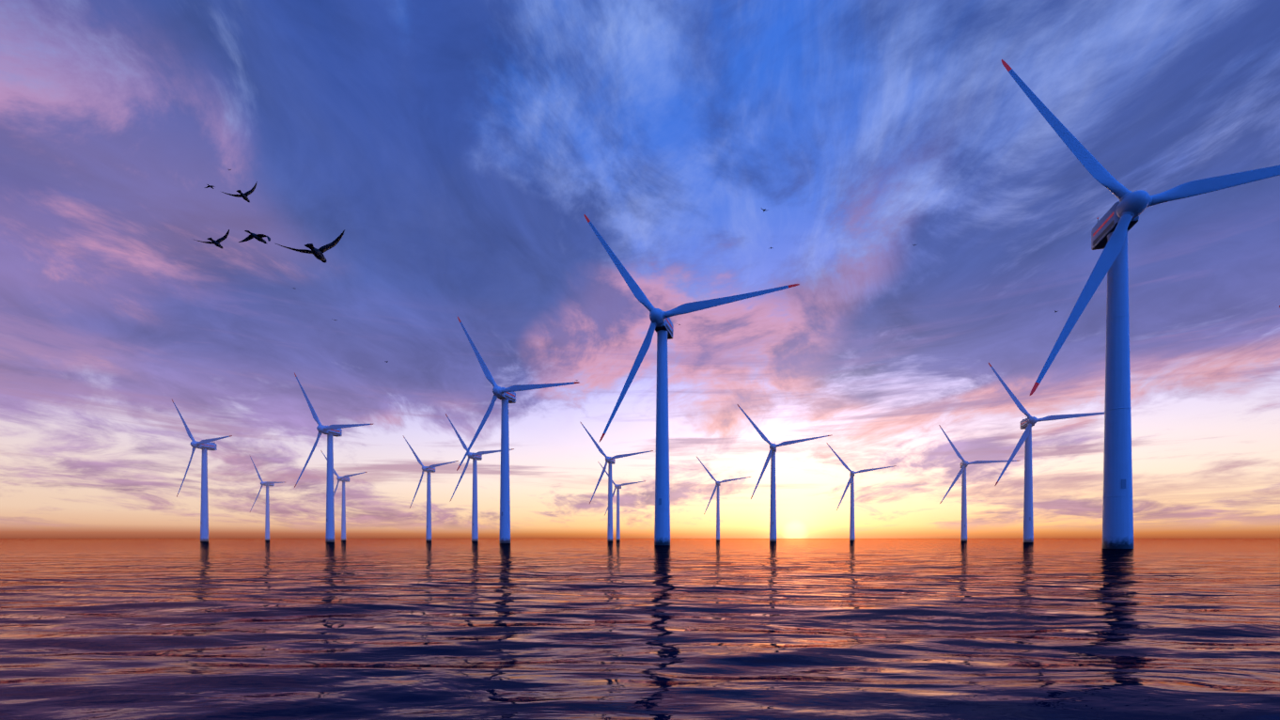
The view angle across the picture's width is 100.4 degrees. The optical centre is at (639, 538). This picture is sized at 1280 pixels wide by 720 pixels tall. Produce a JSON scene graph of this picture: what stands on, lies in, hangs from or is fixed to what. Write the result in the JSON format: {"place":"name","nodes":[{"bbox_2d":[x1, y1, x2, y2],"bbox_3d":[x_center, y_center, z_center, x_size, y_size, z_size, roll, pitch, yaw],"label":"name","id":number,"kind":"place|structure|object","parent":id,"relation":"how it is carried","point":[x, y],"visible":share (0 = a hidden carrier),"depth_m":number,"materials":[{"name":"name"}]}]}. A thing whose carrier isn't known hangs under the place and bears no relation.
{"place":"outdoors","nodes":[
{"label":"outdoors","id":0,"kind":"place"},
{"bbox_2d":[194,229,229,248],"bbox_3d":[-15.339,-10.753,19.250,1.298,0.366,0.795,-20,6,-5],"label":"bird","id":1,"kind":"object","parent":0,"point":[217,241],"visible":1,"depth_m":19.27},
{"bbox_2d":[221,181,257,202],"bbox_3d":[-14.332,-12.445,19.235,1.284,0.384,0.795,-22,8,-9],"label":"bird","id":2,"kind":"object","parent":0,"point":[244,195],"visible":1,"depth_m":19.26},
{"bbox_2d":[238,230,270,243],"bbox_3d":[-12.470,-9.699,17.237,0.971,0.369,0.742,0,0,-24],"label":"bird","id":3,"kind":"object","parent":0,"point":[257,237],"visible":1,"depth_m":17.33},
{"bbox_2d":[275,230,344,263],"bbox_3d":[-6.260,-5.603,10.292,1.302,0.363,0.795,-16,6,-7],"label":"bird","id":4,"kind":"object","parent":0,"point":[318,254],"visible":1,"depth_m":10.30},
{"bbox_2d":[0,538,1279,719],"bbox_3d":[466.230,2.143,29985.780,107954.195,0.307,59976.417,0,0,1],"label":"sea","id":5,"kind":"structure","parent":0,"point":[620,629],"depth_m":12.81,"materials":[{"name":"liquid"}]},
{"bbox_2d":[171,399,232,541],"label":"wind turbine","id":6,"kind":"object","parent":5,"relation":"on","point":[205,445],"visible":0.98,"depth_m":388.73,"materials":[{"name":"metal"}]},
{"bbox_2d":[249,455,282,540],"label":"wind turbine","id":7,"kind":"object","parent":5,"relation":"on","point":[267,484],"visible":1,"depth_m":662.03,"materials":[{"name":"metal"}]},
{"bbox_2d":[294,373,373,541],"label":"wind turbine","id":8,"kind":"object","parent":5,"relation":"on","point":[331,430],"visible":1,"depth_m":334.19,"materials":[{"name":"metal"}]},
{"bbox_2d":[320,450,367,540],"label":"wind turbine","id":9,"kind":"object","parent":5,"relation":"on","point":[344,478],"visible":0.85,"depth_m":607.99,"materials":[{"name":"metal"}]},
{"bbox_2d":[403,436,458,540],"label":"wind turbine","id":10,"kind":"object","parent":5,"relation":"on","point":[429,469],"visible":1,"depth_m":521.10,"materials":[{"name":"metal"}]},
{"bbox_2d":[445,413,514,541],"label":"wind turbine","id":11,"kind":"object","parent":5,"relation":"on","point":[476,457],"visible":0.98,"depth_m":438.19,"materials":[{"name":"metal"}]},
{"bbox_2d":[456,316,579,543],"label":"wind turbine","id":12,"kind":"object","parent":5,"relation":"on","point":[507,396],"visible":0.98,"depth_m":249.37,"materials":[{"name":"metal"}]},
{"bbox_2d":[579,421,653,540],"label":"wind turbine","id":13,"kind":"object","parent":5,"relation":"on","point":[610,460],"visible":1,"depth_m":460.54,"materials":[{"name":"metal"}]},
{"bbox_2d":[598,462,643,540],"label":"wind turbine","id":14,"kind":"object","parent":5,"relation":"on","point":[617,487],"visible":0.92,"depth_m":696.30,"materials":[{"name":"metal"}]},
{"bbox_2d":[584,214,799,545],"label":"wind turbine","id":15,"kind":"object","parent":5,"relation":"on","point":[662,325],"visible":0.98,"depth_m":166.66,"materials":[{"name":"metal"}]},
{"bbox_2d":[696,456,750,540],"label":"wind turbine","id":16,"kind":"object","parent":5,"relation":"on","point":[717,484],"visible":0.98,"depth_m":653.38,"materials":[{"name":"metal"}]},
{"bbox_2d":[737,404,830,541],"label":"wind turbine","id":17,"kind":"object","parent":5,"relation":"on","point":[772,508],"visible":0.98,"depth_m":397.64,"materials":[{"name":"metal"}]},
{"bbox_2d":[827,443,896,540],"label":"wind turbine","id":18,"kind":"object","parent":5,"relation":"on","point":[850,481],"visible":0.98,"depth_m":559.06,"materials":[{"name":"metal"}]},
{"bbox_2d":[938,424,1018,540],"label":"wind turbine","id":19,"kind":"object","parent":5,"relation":"on","point":[962,471],"visible":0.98,"depth_m":486.52,"materials":[{"name":"metal"}]},
{"bbox_2d":[988,362,1104,542],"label":"wind turbine","id":20,"kind":"object","parent":5,"relation":"on","point":[1028,423],"visible":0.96,"depth_m":310.91,"materials":[{"name":"metal"}]},
{"bbox_2d":[1001,59,1279,548],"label":"wind turbine","id":21,"kind":"object","parent":5,"relation":"on","point":[1116,224],"visible":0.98,"depth_m":112.11,"materials":[{"name":"metal"}]},
{"bbox_2d":[0,0,1279,538],"label":"sky","id":22,"kind":"structure","parent":0,"point":[460,150],"materials":[{"name":"blue"}]}
]}

